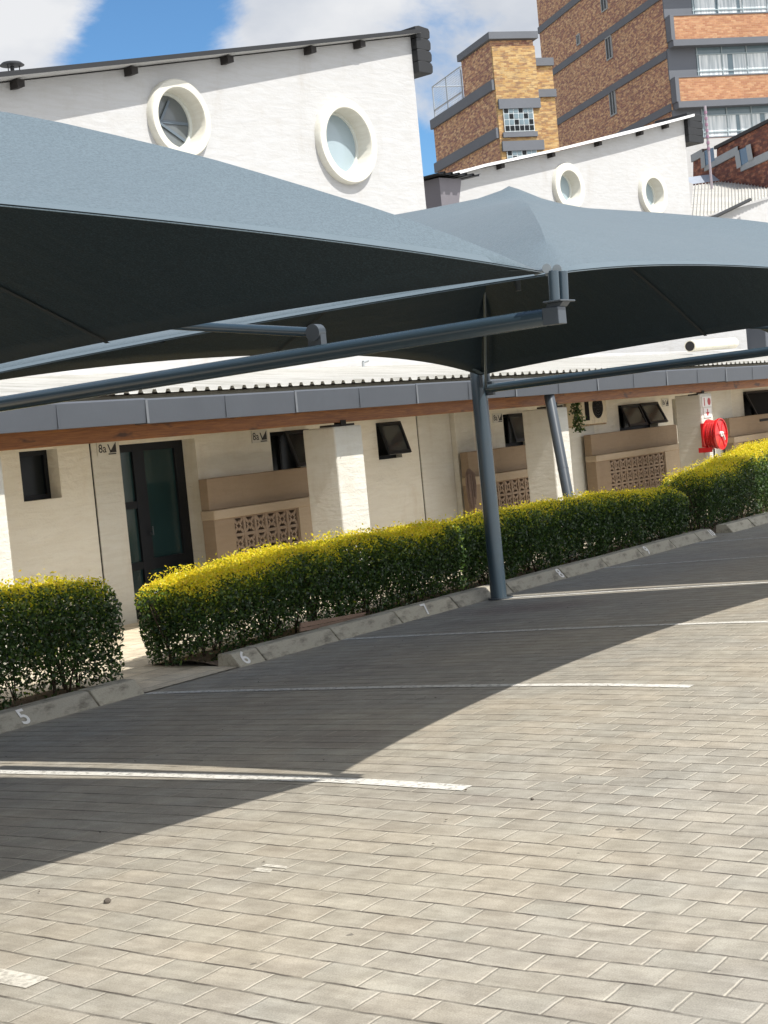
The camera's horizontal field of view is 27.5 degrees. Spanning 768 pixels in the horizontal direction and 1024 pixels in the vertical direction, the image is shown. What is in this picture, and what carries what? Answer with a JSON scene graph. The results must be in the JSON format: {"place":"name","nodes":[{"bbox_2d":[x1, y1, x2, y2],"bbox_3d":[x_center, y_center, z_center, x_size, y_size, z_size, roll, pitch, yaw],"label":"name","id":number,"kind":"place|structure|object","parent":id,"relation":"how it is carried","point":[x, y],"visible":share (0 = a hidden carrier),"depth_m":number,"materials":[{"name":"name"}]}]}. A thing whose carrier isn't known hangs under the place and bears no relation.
{"place":"outdoors","nodes":[
{"label":"outdoors","id":0,"kind":"place"},
{"bbox_2d":[0,0,541,175],"label":"sky","id":1,"kind":"structure","parent":0,"point":[33,33],"materials":[{"name":"blue"}]},
{"bbox_2d":[0,523,767,1023],"bbox_3d":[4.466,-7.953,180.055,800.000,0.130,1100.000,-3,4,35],"label":"paved ground","id":2,"kind":"structure","parent":0,"point":[614,871],"depth_m":6.75,"materials":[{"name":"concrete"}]},
{"bbox_2d":[0,968,48,987],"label":"painted line","id":3,"kind":"object","parent":2,"relation":"on","point":[16,978],"visible":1,"depth_m":5.21,"materials":[{"name":"beige paint"}]},
{"bbox_2d":[0,691,97,732],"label":"kerb stone","id":4,"kind":"object","parent":2,"relation":"on","point":[32,713],"visible":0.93,"depth_m":11.28,"materials":[{"name":"concrete"}]},
{"bbox_2d":[103,898,110,903],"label":"pebble","id":5,"kind":"object","parent":2,"relation":"on","point":[107,900],"visible":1,"depth_m":6.00,"materials":[{"name":"stone"}]},
{"bbox_2d":[77,679,144,705],"bbox_3d":[-2.072,1.390,11.897,0.254,0.163,0.474,-3,4,35],"label":"kerb stone","id":6,"kind":"object","parent":2,"relation":"on","point":[111,692],"visible":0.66,"depth_m":11.84,"materials":[{"name":"concrete"}]},
{"bbox_2d":[0,26,432,372],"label":"white hall","id":7,"kind":"structure","parent":2,"relation":"on","point":[337,116],"depth_m":22.95,"materials":[{"name":"paint"}]},
{"bbox_2d":[0,61,23,70],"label":"roof cowl","id":8,"kind":"object","parent":7,"relation":"on","point":[11,65],"visible":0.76,"depth_m":19.49,"materials":[{"name":"grey metal"}]},
{"bbox_2d":[146,78,210,154],"bbox_3d":[-2.942,-5.375,21.600,0.510,1.080,1.080,-3,4,42],"label":"round window","id":9,"kind":"structure","parent":7,"relation":"in","point":[178,116],"depth_m":21.66,"materials":[{"name":"paint"}]},
{"bbox_2d":[314,98,376,184],"bbox_3d":[-0.714,-5.651,24.073,0.510,1.296,1.296,-3,4,42],"label":"round window","id":10,"kind":"structure","parent":7,"relation":"in","point":[345,136],"depth_m":24.14,"materials":[{"name":"paint"}]},
{"bbox_2d":[0,769,471,789],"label":"painted line","id":11,"kind":"object","parent":2,"relation":"on","point":[308,779],"visible":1,"depth_m":8.08,"materials":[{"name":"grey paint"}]},
{"bbox_2d":[218,648,264,666],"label":"kerb stone","id":12,"kind":"object","parent":2,"relation":"on","point":[241,657],"visible":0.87,"depth_m":13.07,"materials":[{"name":"concrete"}]},
{"bbox_2d":[252,864,286,871],"bbox_3d":[-0.452,1.425,6.267,0.132,0.001,0.094,-3,4,35],"label":"paint remnant","id":13,"kind":"object","parent":2,"relation":"on","point":[264,869],"visible":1,"depth_m":6.27,"materials":[{"name":"beige paint"}]},
{"bbox_2d":[0,264,574,411],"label":"sail post","id":14,"kind":"object","parent":2,"relation":"on","point":[319,348],"visible":0.96,"depth_m":7.61,"materials":[{"name":"grey metal"}]},
{"bbox_2d":[0,186,767,379],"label":"shade sail","id":15,"kind":"object","parent":14,"relation":"attached to","point":[636,278],"visible":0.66,"depth_m":12.33,"materials":[{"name":"fabric"}]},
{"bbox_2d":[245,628,338,659],"bbox_3d":[-0.798,1.177,13.712,0.254,0.163,1.020,-4,3,36],"label":"kerb stone","id":16,"kind":"object","parent":2,"relation":"on","point":[282,646],"visible":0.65,"depth_m":13.64,"materials":[{"name":"concrete"}]},
{"bbox_2d":[318,612,401,639],"bbox_3d":[-0.212,1.077,14.547,0.254,0.163,0.990,-3,4,35],"label":"kerb stone","id":17,"kind":"object","parent":2,"relation":"on","point":[359,626],"visible":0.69,"depth_m":14.48,"materials":[{"name":"concrete"}]},
{"bbox_2d":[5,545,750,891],"bbox_3d":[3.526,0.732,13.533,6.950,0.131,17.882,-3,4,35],"label":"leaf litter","id":18,"kind":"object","parent":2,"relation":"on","point":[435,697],"visible":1,"depth_m":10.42,"materials":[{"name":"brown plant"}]},
{"bbox_2d":[0,349,767,675],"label":"veranda building","id":19,"kind":"structure","parent":2,"relation":"on","point":[190,473],"depth_m":18.21,"materials":[{"name":"beige paint"}]},
{"bbox_2d":[19,450,50,501],"bbox_3d":[-3.674,-0.371,16.201,0.051,0.510,0.520,-3,4,35],"label":"window","id":20,"kind":"structure","parent":19,"relation":"in","point":[33,464],"depth_m":16.27,"materials":[{"name":"black glass"}]},
{"bbox_2d":[96,441,117,455],"bbox_3d":[-2.974,-0.682,16.857,0.014,0.150,0.300,-3,4,35],"label":"unit sign","id":21,"kind":"object","parent":19,"relation":"attached to","point":[106,448],"visible":1,"depth_m":16.85,"materials":[{"name":"beige paint"}]},
{"bbox_2d":[119,440,197,618],"bbox_3d":[-2.603,0.193,17.693,0.119,1.951,1.234,-3,4,35],"label":"door","id":22,"kind":"structure","parent":19,"relation":"in","point":[153,473],"depth_m":17.77,"materials":[{"name":"black glass"}]},
{"bbox_2d":[251,430,267,442],"bbox_3d":[-1.505,-0.914,18.970,0.014,0.150,0.300,-3,4,35],"label":"unit sign","id":23,"kind":"object","parent":19,"relation":"attached to","point":[258,436],"visible":1,"depth_m":18.96,"materials":[{"name":"beige paint"}]},
{"bbox_2d":[270,431,300,470],"bbox_3d":[-1.309,-0.734,19.567,0.051,0.535,0.746,-3,4,35],"label":"window","id":24,"kind":"structure","parent":19,"relation":"in","point":[282,458],"depth_m":19.56,"materials":[{"name":"black glass"}]},
{"bbox_2d":[362,359,368,366],"bbox_3d":[-0.270,-2.133,23.683,0.043,0.356,0.155,-3,4,35],"label":"vent pipe","id":25,"kind":"object","parent":19,"relation":"on","point":[364,362],"visible":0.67,"depth_m":23.62,"materials":[{"name":"plastic"}]},
{"bbox_2d":[376,423,395,459],"bbox_3d":[-0.033,-0.963,21.281,0.051,0.496,0.554,-3,4,35],"label":"window","id":26,"kind":"structure","parent":19,"relation":"in","point":[382,451],"depth_m":21.28,"materials":[{"name":"black glass"}]},
{"bbox_2d":[492,413,502,422],"bbox_3d":[1.706,-1.413,23.540,0.014,0.140,0.280,-3,4,35],"label":"unit sign","id":27,"kind":"object","parent":19,"relation":"attached to","point":[497,417],"visible":1,"depth_m":23.53,"materials":[{"name":"beige paint"}]},
{"bbox_2d":[503,413,522,446],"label":"window","id":28,"kind":"structure","parent":19,"relation":"in","point":[509,439],"depth_m":24.11,"materials":[{"name":"black glass"}]},
{"bbox_2d":[544,394,583,550],"bbox_3d":[2.407,-0.528,20.990,0.150,2.157,1.063,-6,3,-6],"label":"leaning pipe","id":29,"kind":"object","parent":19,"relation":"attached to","point":[558,446],"visible":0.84,"depth_m":21.07,"materials":[{"name":"metal"}]},
{"bbox_2d":[568,402,586,432],"bbox_3d":[2.832,-1.537,23.100,0.267,0.772,0.320,-4,3,21],"label":"hanging plant","id":30,"kind":"object","parent":19,"relation":"hanging from","point":[577,412],"visible":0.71,"depth_m":23.14,"materials":[{"name":"green plant"}]},
{"bbox_2d":[565,400,606,427],"bbox_3d":[3.222,-1.551,25.280,0.470,0.840,0.840,-3,4,35],"label":"air conditioner","id":31,"kind":"object","parent":19,"relation":"attached to","point":[594,412],"visible":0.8,"depth_m":25.07,"materials":[{"name":"plastic"}]},
{"bbox_2d":[618,405,649,430],"bbox_3d":[4.305,-1.664,27.563,0.051,0.447,1.527,-3,4,35],"label":"window","id":32,"kind":"structure","parent":19,"relation":"in","point":[623,424],"depth_m":27.35,"materials":[{"name":"black glass"}]},
{"bbox_2d":[661,398,668,406],"bbox_3d":[5.087,-1.980,28.355,0.014,0.140,0.280,-3,4,35],"label":"unit sign","id":33,"kind":"object","parent":19,"relation":"attached to","point":[665,402],"visible":1,"depth_m":28.35,"materials":[{"name":"beige paint"}]},
{"bbox_2d":[701,396,711,417],"bbox_3d":[5.419,-1.761,26.295,0.014,0.350,0.380,-3,4,35],"label":"fire sign","id":34,"kind":"object","parent":19,"relation":"attached to","point":[706,402],"visible":1,"depth_m":26.28,"materials":[{"name":"white plastic"}]},
{"bbox_2d":[684,338,738,354],"bbox_3d":[7.417,-3.580,35.197,0.464,0.687,3.181,-4,3,33],"label":"solar geyser","id":35,"kind":"object","parent":19,"relation":"on","point":[707,344],"visible":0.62,"depth_m":34.73,"materials":[{"name":"metal"}]},
{"bbox_2d":[698,418,727,457],"bbox_3d":[5.459,-1.189,26.000,0.369,0.715,0.524,-3,4,35],"label":"fire hose reel","id":36,"kind":"object","parent":19,"relation":"attached to","point":[714,434],"visible":0.99,"depth_m":25.86,"materials":[{"name":"red plastic"}]},
{"bbox_2d":[743,392,755,415],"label":"window","id":37,"kind":"structure","parent":19,"relation":"in","point":[748,410],"depth_m":31.99,"materials":[{"name":"black glass"}]},
{"bbox_2d":[746,329,767,348],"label":"blue grey cabinet","id":38,"kind":"object","parent":19,"relation":"on","point":[757,338],"visible":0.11,"depth_m":38.38,"materials":[{"name":"metal"}]},
{"bbox_2d":[0,509,767,708],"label":"planting bed","id":39,"kind":"object","parent":2,"relation":"on","point":[208,657],"visible":0.19,"depth_m":14.19,"materials":[{"name":"soil"}]},
{"bbox_2d":[0,568,124,709],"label":"hedge","id":40,"kind":"object","parent":39,"relation":"on","point":[40,615],"visible":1,"depth_m":11.95,"materials":[{"name":"green plant"}]},
{"bbox_2d":[299,612,365,631],"bbox_3d":[-0.476,1.010,14.541,0.103,0.089,1.093,-3,4,35],"label":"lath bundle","id":41,"kind":"object","parent":39,"relation":"on","point":[320,622],"visible":0.9,"depth_m":14.46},
{"bbox_2d":[134,485,689,666],"bbox_3d":[0.983,0.381,17.387,0.922,0.939,10.175,-3,4,35],"label":"hedge","id":42,"kind":"object","parent":39,"relation":"on","point":[443,550],"visible":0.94,"depth_m":15.33,"materials":[{"name":"green plant"}]},
{"bbox_2d":[658,438,767,530],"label":"hedge","id":43,"kind":"object","parent":39,"relation":"on","point":[727,486],"visible":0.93,"depth_m":22.53,"materials":[{"name":"green plant"}]},
{"bbox_2d":[146,683,690,693],"bbox_3d":[0.017,1.216,10.707,4.500,0.129,0.094,-3,4,35],"label":"painted line","id":44,"kind":"object","parent":2,"relation":"on","point":[552,684],"visible":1,"depth_m":10.41,"materials":[{"name":"white paint"}]},
{"bbox_2d":[383,597,457,622],"bbox_3d":[0.363,0.980,15.365,0.254,0.164,0.980,-3,3,35],"label":"kerb stone","id":45,"kind":"object","parent":2,"relation":"on","point":[415,611],"visible":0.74,"depth_m":15.29,"materials":[{"name":"concrete"}]},
{"bbox_2d":[440,584,512,607],"bbox_3d":[0.960,0.880,16.217,0.254,0.163,1.070,-3,3,35],"label":"kerb stone","id":46,"kind":"object","parent":2,"relation":"on","point":[470,596],"visible":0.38,"depth_m":16.02,"materials":[{"name":"concrete"}]},
{"bbox_2d":[505,568,565,591],"bbox_3d":[1.609,0.770,17.141,0.254,0.166,1.160,-4,4,35],"label":"kerb stone","id":47,"kind":"object","parent":2,"relation":"on","point":[530,580],"visible":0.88,"depth_m":17.08,"materials":[{"name":"concrete"}]},
{"bbox_2d":[343,621,767,639],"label":"painted line","id":48,"kind":"object","parent":2,"relation":"on","point":[569,628],"visible":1,"depth_m":12.72,"materials":[{"name":"white paint"}]},
{"bbox_2d":[426,113,703,353],"bbox_3d":[1.449,-5.011,40.225,11.357,9.218,9.462,-8,4,-44],"label":"white annex","id":49,"kind":"object","parent":2,"relation":"on","point":[643,170],"visible":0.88,"depth_m":38.23,"materials":[{"name":"paint"}]},
{"bbox_2d":[423,171,479,208],"bbox_3d":[1.078,-6.003,33.105,1.298,2.010,1.700,-8,4,-44],"label":"grey roof structure","id":50,"kind":"object","parent":49,"relation":"attached to","point":[442,188],"visible":0.49,"depth_m":32.53,"materials":[{"name":"grey paint"}]},
{"bbox_2d":[552,163,584,206],"bbox_3d":[4.203,-7.626,36.976,1.120,1.120,0.510,-8,4,-44],"label":"round window","id":51,"kind":"structure","parent":49,"relation":"in","point":[568,186],"depth_m":37.01,"materials":[{"name":"paint"}]},
{"bbox_2d":[638,171,667,212],"bbox_3d":[6.588,-7.949,39.312,1.120,1.120,0.510,-8,4,-44],"label":"round window","id":52,"kind":"structure","parent":49,"relation":"in","point":[652,189],"depth_m":39.33,"materials":[{"name":"paint"}]},
{"bbox_2d":[688,174,767,349],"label":"sheet roof","id":53,"kind":"structure","parent":49,"relation":"attached to","point":[731,197],"depth_m":44.79,"materials":[{"name":"white painted corrugated metal sheet"}]},
{"bbox_2d":[704,106,712,188],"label":"aerial mast","id":54,"kind":"object","parent":53,"relation":"on","point":[708,143],"visible":1,"depth_m":47.95,"materials":[{"name":"white metal"}]},
{"bbox_2d":[691,119,767,187],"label":"red brick parapet","id":55,"kind":"structure","parent":53,"relation":"on","point":[741,157],"depth_m":48.71,"materials":[{"name":"brick"}]},
{"bbox_2d":[548,558,607,577],"bbox_3d":[2.239,0.663,18.037,0.254,0.163,1.000,-3,4,35],"label":"kerb stone","id":56,"kind":"object","parent":2,"relation":"on","point":[571,569],"visible":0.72,"depth_m":17.96,"materials":[{"name":"concrete"}]},
{"bbox_2d":[592,548,643,566],"bbox_3d":[2.805,0.570,18.844,0.254,0.163,0.940,-4,3,35],"label":"kerb stone","id":57,"kind":"object","parent":2,"relation":"on","point":[618,557],"visible":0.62,"depth_m":18.79,"materials":[{"name":"concrete"}]},
{"bbox_2d":[470,292,767,599],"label":"sail post","id":58,"kind":"object","parent":2,"relation":"on","point":[483,387],"visible":0.88,"depth_m":15.92,"materials":[{"name":"grey metal"}]},
{"bbox_2d":[512,582,767,597],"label":"painted line","id":59,"kind":"object","parent":2,"relation":"on","point":[641,589],"visible":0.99,"depth_m":15.16,"materials":[{"name":"grey paint"}]},
{"bbox_2d":[630,539,675,556],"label":"kerb stone","id":60,"kind":"object","parent":2,"relation":"on","point":[651,548],"visible":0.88,"depth_m":19.57,"materials":[{"name":"concrete"}]},
{"bbox_2d":[660,533,700,547],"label":"kerb stone","id":61,"kind":"object","parent":2,"relation":"on","point":[680,540],"visible":0.64,"depth_m":20.27,"materials":[{"name":"concrete"}]},
{"bbox_2d":[606,556,765,567],"bbox_3d":[4.383,0.480,16.927,4.500,0.129,0.094,-3,4,35],"label":"painted line","id":62,"kind":"object","parent":2,"relation":"on","point":[687,561],"visible":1,"depth_m":17.62,"materials":[{"name":"grey paint"}]},
{"bbox_2d":[688,529,716,540],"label":"kerb stone","id":63,"kind":"object","parent":2,"relation":"on","point":[703,534],"visible":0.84,"depth_m":20.80,"materials":[{"name":"concrete"}]},
{"bbox_2d":[716,519,754,532],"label":"kerb stone","id":64,"kind":"object","parent":2,"relation":"on","point":[734,526],"visible":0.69,"depth_m":21.63,"materials":[{"name":"concrete"}]},
{"bbox_2d":[741,512,767,525],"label":"kerb stone","id":65,"kind":"object","parent":2,"relation":"on","point":[758,519],"visible":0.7,"depth_m":22.36,"materials":[{"name":"concrete"}]},
{"bbox_2d":[0,497,767,702],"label":"footpath","id":66,"kind":"structure","parent":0,"point":[143,672],"depth_m":13.37,"materials":[{"name":"beige concrete"}]},
{"bbox_2d":[465,469,476,512],"bbox_3d":[1.262,-0.019,22.090,0.114,1.192,0.218,-3,4,35],"label":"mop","id":67,"kind":"object","parent":66,"relation":"on","point":[471,484],"visible":1,"depth_m":22.02},
{"bbox_2d":[430,31,558,172],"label":"brick block","id":68,"kind":"structure","parent":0,"point":[504,108],"depth_m":64.74,"materials":[{"name":"brown brick"}]},
{"bbox_2d":[432,66,463,116],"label":"terrace screen","id":69,"kind":"object","parent":68,"relation":"on","point":[447,93],"visible":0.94,"depth_m":69.43,"materials":[{"name":"metal"}]},
{"bbox_2d":[502,108,537,137],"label":"window","id":70,"kind":"structure","parent":68,"relation":"in","point":[517,121],"depth_m":64.19,"materials":[{"name":"glass"}]},
{"bbox_2d":[506,150,536,158],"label":"window","id":71,"kind":"structure","parent":68,"relation":"in","point":[510,154],"depth_m":64.22,"materials":[{"name":"glass"}]},
{"bbox_2d":[536,0,767,216],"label":"brick tower","id":72,"kind":"structure","parent":0,"point":[619,66],"depth_m":76.17,"materials":[{"name":"brown brick"}]},
{"bbox_2d":[576,33,580,45],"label":"window","id":73,"kind":"structure","parent":72,"relation":"in","point":[578,41],"depth_m":85.25,"materials":[{"name":"glass"}]},
{"bbox_2d":[600,0,607,12],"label":"window","id":74,"kind":"structure","parent":72,"relation":"in","point":[604,4],"depth_m":81.40,"materials":[{"name":"glass"}]},
{"bbox_2d":[605,35,612,60],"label":"window","id":75,"kind":"structure","parent":72,"relation":"in","point":[608,40],"depth_m":81.36,"materials":[{"name":"glass"}]},
{"bbox_2d":[609,91,616,116],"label":"window","id":76,"kind":"structure","parent":72,"relation":"in","point":[612,96],"depth_m":81.62,"materials":[{"name":"glass"}]},
{"bbox_2d":[691,0,767,13],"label":"ribbon window","id":77,"kind":"structure","parent":72,"relation":"in","point":[698,6],"depth_m":75.46,"materials":[{"name":"white glass"}]},
{"bbox_2d":[695,45,767,75],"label":"ribbon window","id":78,"kind":"structure","parent":72,"relation":"in","point":[734,59],"depth_m":75.60,"materials":[{"name":"white glass"}]},
{"bbox_2d":[700,106,767,136],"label":"ribbon window","id":79,"kind":"structure","parent":72,"relation":"in","point":[726,121],"depth_m":75.67,"materials":[{"name":"white glass"}]},
{"bbox_3d":[-5.618,0.995,2.141,5.255,2.546,0.260,-3,4,35],"label":"sail post","id":80,"kind":"object","parent":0,"visible":0},
{"bbox_2d":[0,111,542,363],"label":"shade sail","id":81,"kind":"object","parent":80,"relation":"attached to","point":[105,237],"visible":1,"depth_m":6.81,"materials":[{"name":"fabric"}]}
]}

